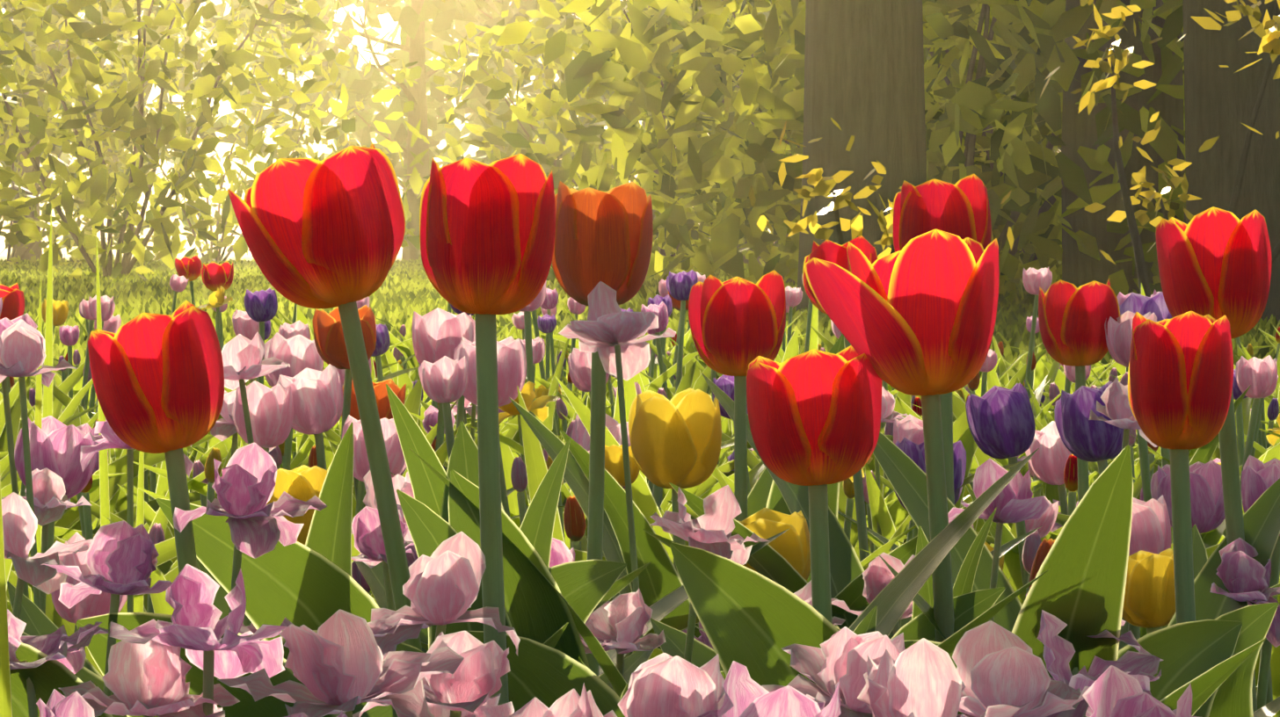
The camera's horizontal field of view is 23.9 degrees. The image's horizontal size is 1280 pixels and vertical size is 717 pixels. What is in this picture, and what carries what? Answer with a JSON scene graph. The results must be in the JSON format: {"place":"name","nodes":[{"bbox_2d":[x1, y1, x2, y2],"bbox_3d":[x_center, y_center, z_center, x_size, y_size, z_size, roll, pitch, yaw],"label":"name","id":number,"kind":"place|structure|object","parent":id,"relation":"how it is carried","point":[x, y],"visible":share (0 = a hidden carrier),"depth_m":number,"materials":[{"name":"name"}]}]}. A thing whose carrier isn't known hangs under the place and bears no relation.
{"place":"outdoors","nodes":[
{"label":"outdoors","id":0,"kind":"place"},
{"bbox_2d":[0,254,670,261],"bbox_3d":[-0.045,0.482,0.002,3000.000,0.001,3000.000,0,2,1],"label":"ground","id":1,"kind":"structure","parent":0,"point":[200,257],"depth_m":364.64,"materials":[{"name":"green plant"}]},
{"bbox_2d":[0,48,101,259],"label":"tree","id":2,"kind":"object","parent":1,"relation":"on","point":[66,160],"visible":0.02,"depth_m":136.89,"materials":[{"name":"green plant"}]},
{"bbox_2d":[54,10,134,136],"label":"tree","id":3,"kind":"object","parent":1,"relation":"on","point":[95,51],"visible":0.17,"depth_m":58.48,"materials":[{"name":"green plant"}]},
{"bbox_2d":[0,1,190,210],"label":"tree","id":4,"kind":"object","parent":1,"relation":"on","point":[58,148],"visible":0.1,"depth_m":100.58,"materials":[{"name":"green plant"}]},
{"bbox_2d":[0,0,236,265],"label":"shrub","id":5,"kind":"object","parent":1,"relation":"on","point":[122,160],"visible":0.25,"depth_m":70.39,"materials":[{"name":"green plant"}]},
{"bbox_2d":[0,0,303,282],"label":"shrub","id":6,"kind":"object","parent":1,"relation":"on","point":[203,163],"visible":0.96,"depth_m":35.86,"materials":[{"name":"green plant"}]},
{"bbox_2d":[87,300,224,573],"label":"tulip","id":7,"kind":"object","parent":1,"relation":"on","point":[157,375],"visible":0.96,"depth_m":1.17,"materials":[{"name":"red plant"}]},
{"bbox_2d":[0,0,327,260],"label":"foliage","id":8,"kind":"object","parent":1,"relation":"on","point":[201,136],"visible":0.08,"depth_m":100.81,"materials":[{"name":"green plant"}]},
{"bbox_2d":[16,0,421,263],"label":"shrub","id":9,"kind":"object","parent":1,"relation":"on","point":[247,43],"visible":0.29,"depth_m":79.63,"materials":[{"name":"green plant"}]},
{"bbox_2d":[0,0,449,277],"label":"shrub","id":10,"kind":"object","parent":1,"relation":"on","point":[52,101],"visible":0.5,"depth_m":41.73,"materials":[{"name":"green plant"}]},
{"bbox_2d":[265,465,330,545],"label":"tulip","id":11,"kind":"object","parent":1,"relation":"on","point":[302,483],"visible":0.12,"depth_m":1.47,"materials":[{"name":"yellow plant"}]},
{"bbox_2d":[226,142,421,651],"bbox_3d":[-0.107,0.178,1.183,0.113,0.527,0.063,1,2,29],"label":"tulip","id":12,"kind":"object","parent":1,"relation":"on","point":[342,185],"visible":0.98,"depth_m":1.17,"materials":[{"name":"red plant"}]},
{"bbox_2d":[341,378,406,516],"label":"orange flowers","id":13,"kind":"object","parent":1,"relation":"on","point":[381,397],"visible":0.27,"depth_m":2.57,"materials":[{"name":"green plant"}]},
{"bbox_2d":[179,0,578,261],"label":"tree","id":14,"kind":"object","parent":1,"relation":"on","point":[510,67],"visible":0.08,"depth_m":147.62,"materials":[{"name":"green plant"}]},
{"bbox_2d":[125,0,674,260],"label":"tree","id":15,"kind":"object","parent":1,"relation":"on","point":[468,17],"visible":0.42,"depth_m":106.66,"materials":[{"name":"plant"}]},
{"bbox_2d":[419,153,555,705],"bbox_3d":[-0.054,0.187,1.075,0.048,0.517,0.047,0,2,1],"label":"tulip","id":16,"kind":"object","parent":1,"relation":"on","point":[488,229],"visible":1,"depth_m":1.05,"materials":[{"name":"red plant"}]},
{"bbox_2d":[424,0,729,252],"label":"foliage","id":17,"kind":"object","parent":1,"relation":"on","point":[485,18],"visible":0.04,"depth_m":114.28,"materials":[{"name":"green plant"}]},
{"bbox_2d":[358,0,803,271],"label":"shrub","id":18,"kind":"object","parent":1,"relation":"on","point":[390,145],"visible":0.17,"depth_m":49.50,"materials":[{"name":"green plant"}]},
{"bbox_2d":[0,281,1171,716],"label":"pink flowers","id":19,"kind":"object","parent":1,"relation":"on","point":[997,665],"visible":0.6,"depth_m":0.97,"materials":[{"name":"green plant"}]},
{"bbox_2d":[551,181,652,676],"bbox_3d":[-0.020,0.169,1.544,0.053,0.519,0.050,0,2,1],"label":"tulip","id":20,"kind":"object","parent":1,"relation":"on","point":[599,258],"visible":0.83,"depth_m":1.52,"materials":[{"name":"orange plant"}]},
{"bbox_2d":[416,0,796,243],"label":"foliage","id":21,"kind":"object","parent":1,"relation":"on","point":[425,18],"visible":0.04,"depth_m":95.67,"materials":[{"name":"green plant"}]},
{"bbox_2d":[0,204,1279,716],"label":"pink tulip field","id":22,"kind":"structure","parent":1,"relation":"on","point":[53,502],"depth_m":2.55,"materials":[{"name":"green plant"}]},
{"bbox_2d":[0,288,1279,716],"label":"tulips","id":23,"kind":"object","parent":1,"relation":"on","point":[647,501],"depth_m":3.13,"materials":[{"name":"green plant"}]},
{"bbox_2d":[0,235,1279,613],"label":"tulips","id":24,"kind":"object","parent":1,"relation":"on","point":[190,269],"depth_m":3.06,"materials":[{"name":"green plant"}]},
{"bbox_2d":[1,285,1279,716],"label":"tulips","id":25,"kind":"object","parent":1,"relation":"on","point":[538,409],"depth_m":2.87,"materials":[{"name":"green plant"}]},
{"bbox_2d":[4,269,1279,660],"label":"tulips","id":26,"kind":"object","parent":1,"relation":"on","point":[261,307],"visible":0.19,"depth_m":3.41,"materials":[{"name":"purple plant"}]},
{"bbox_2d":[7,415,1279,716],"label":"purple flowers","id":27,"kind":"object","parent":1,"relation":"on","point":[243,486],"visible":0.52,"depth_m":1.10,"materials":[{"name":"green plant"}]},
{"bbox_2d":[7,334,1279,716],"bbox_3d":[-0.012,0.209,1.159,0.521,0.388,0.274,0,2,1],"label":"tulip leaves","id":28,"kind":"object","parent":1,"relation":"on","point":[314,574],"visible":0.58,"depth_m":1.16,"materials":[{"name":"green plant"}]},
{"bbox_2d":[9,283,1279,594],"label":"tulips","id":29,"kind":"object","parent":1,"relation":"on","point":[330,339],"depth_m":2.54,"materials":[{"name":"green plant"}]},
{"bbox_2d":[489,0,801,258],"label":"shrub","id":30,"kind":"object","parent":1,"relation":"on","point":[543,132],"depth_m":45.90,"materials":[{"name":"green plant"}]},
{"bbox_2d":[628,388,721,574],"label":"tulip","id":31,"kind":"object","parent":1,"relation":"on","point":[649,445],"visible":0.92,"depth_m":1.86,"materials":[{"name":"yellow plant"}]},
{"bbox_2d":[688,269,785,521],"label":"tulip","id":32,"kind":"object","parent":1,"relation":"on","point":[731,351],"visible":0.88,"depth_m":1.81,"materials":[{"name":"red plant"}]},
{"bbox_2d":[561,5,930,265],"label":"foliage","id":33,"kind":"object","parent":1,"relation":"on","point":[752,123],"visible":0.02,"depth_m":69.47,"materials":[{"name":"green plant"}]},
{"bbox_2d":[482,0,1060,284],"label":"shrub","id":34,"kind":"object","parent":1,"relation":"on","point":[501,90],"visible":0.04,"depth_m":33.49,"materials":[{"name":"green plant"}]},
{"bbox_2d":[736,508,810,581],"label":"yellow flowers","id":35,"kind":"object","parent":1,"relation":"on","point":[791,548],"visible":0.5,"depth_m":1.66,"materials":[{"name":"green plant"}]},
{"bbox_2d":[746,345,882,624],"bbox_3d":[0.069,0.218,1.190,0.054,0.446,0.053,0,2,1],"label":"tulip","id":36,"kind":"object","parent":1,"relation":"on","point":[848,396],"visible":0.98,"depth_m":1.16,"materials":[{"name":"red plant"}]},
{"bbox_2d":[495,0,1185,300],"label":"shrub","id":37,"kind":"object","parent":1,"relation":"on","point":[694,148],"visible":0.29,"depth_m":23.41,"materials":[{"name":"green plant"}]},
{"bbox_2d":[796,0,926,311],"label":"tree","id":38,"kind":"object","parent":1,"relation":"on","point":[854,72],"visible":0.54,"depth_m":18.56,"materials":[{"name":"brown plant"}]},
{"bbox_2d":[702,0,1054,225],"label":"shrub","id":39,"kind":"object","parent":1,"relation":"on","point":[708,126],"depth_m":40.14,"materials":[{"name":"green plant"}]},
{"bbox_2d":[748,117,1014,259],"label":"shrub","id":40,"kind":"object","parent":1,"relation":"on","point":[822,187],"visible":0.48,"depth_m":6.58,"materials":[{"name":"yellow plant"}]},
{"bbox_2d":[615,0,1185,289],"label":"shrub","id":41,"kind":"object","parent":1,"relation":"on","point":[771,137],"visible":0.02,"depth_m":27.08,"materials":[{"name":"green plant"}]},
{"bbox_2d":[804,229,999,642],"bbox_3d":[0.103,0.196,1.181,0.060,0.492,0.081,2,3,37],"label":"tulip","id":42,"kind":"object","parent":1,"relation":"on","point":[912,271],"visible":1,"depth_m":1.16,"materials":[{"name":"red plant"}]},
{"bbox_2d":[789,2,1065,284],"bbox_3d":[4.656,-3.385,26.589,7.077,6.711,6.166,0,2,1],"label":"shrub","id":43,"kind":"object","parent":1,"relation":"on","point":[948,61],"visible":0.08,"depth_m":26.51,"materials":[{"name":"green plant"}]},
{"bbox_2d":[892,173,991,505],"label":"tulip","id":44,"kind":"object","parent":1,"relation":"on","point":[963,216],"visible":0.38,"depth_m":1.71,"materials":[{"name":"red plant"}]},
{"bbox_2d":[974,94,1021,253],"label":"tree","id":45,"kind":"object","parent":1,"relation":"on","point":[989,127],"depth_m":41.36,"materials":[{"name":"green plant"}]},
{"bbox_2d":[894,291,1172,629],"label":"violet flowers","id":46,"kind":"object","parent":1,"relation":"on","point":[1009,412],"visible":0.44,"depth_m":2.06,"materials":[{"name":"purple plant"}]},
{"bbox_2d":[1029,538,1055,589],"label":"tulip","id":47,"kind":"object","parent":1,"relation":"on","point":[1045,546],"visible":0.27,"depth_m":1.18,"materials":[{"name":"orange plant"}]},
{"bbox_2d":[923,19,1185,284],"bbox_3d":[6.911,-4.402,29.256,8.991,8.647,6.470,0,2,1],"label":"shrub","id":48,"kind":"object","parent":1,"relation":"on","point":[1053,272],"depth_m":29.51,"materials":[{"name":"green plant"}]},
{"bbox_2d":[924,0,1186,306],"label":"shrub","id":49,"kind":"object","parent":1,"relation":"on","point":[1048,99],"visible":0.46,"depth_m":19.90,"materials":[{"name":"green plant"}]},
{"bbox_2d":[1038,277,1119,502],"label":"tulip","id":50,"kind":"object","parent":1,"relation":"on","point":[1058,303],"visible":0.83,"depth_m":2.16,"materials":[{"name":"red plant"}]},
{"bbox_2d":[1061,0,1186,294],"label":"tree","id":51,"kind":"object","parent":1,"relation":"on","point":[1099,223],"visible":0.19,"depth_m":20.48,"materials":[{"name":"brown plant"}]},
{"bbox_2d":[1121,548,1175,634],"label":"tulip","id":52,"kind":"object","parent":1,"relation":"on","point":[1157,595],"visible":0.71,"depth_m":1.41,"materials":[{"name":"yellow plant"}]},
{"bbox_2d":[1039,0,1279,297],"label":"sapling","id":53,"kind":"object","parent":1,"relation":"on","point":[1269,29],"visible":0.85,"depth_m":7.67,"materials":[{"name":"yellow plant"}]},
{"bbox_2d":[1127,311,1233,624],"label":"tulip","id":54,"kind":"object","parent":1,"relation":"on","point":[1170,403],"visible":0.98,"depth_m":1.17,"materials":[{"name":"red plant"}]},
{"bbox_2d":[1155,206,1271,712],"bbox_3d":[0.249,0.186,1.308,0.056,0.502,0.046,0,2,-10],"label":"tulip","id":55,"kind":"object","parent":1,"relation":"on","point":[1232,288],"visible":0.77,"depth_m":1.28,"materials":[{"name":"red plant"}]},
{"bbox_2d":[1182,0,1279,323],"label":"tree","id":56,"kind":"object","parent":1,"relation":"on","point":[1233,127],"visible":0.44,"depth_m":16.56,"materials":[{"name":"brown plant"}]},
{"bbox_2d":[0,258,1279,392],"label":"lawn grass","id":57,"kind":"structure","parent":0,"point":[1007,326],"depth_m":20.33,"materials":[{"name":"green plant"}]},
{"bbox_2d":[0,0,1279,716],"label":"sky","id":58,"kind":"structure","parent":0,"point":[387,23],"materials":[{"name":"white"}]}
]}

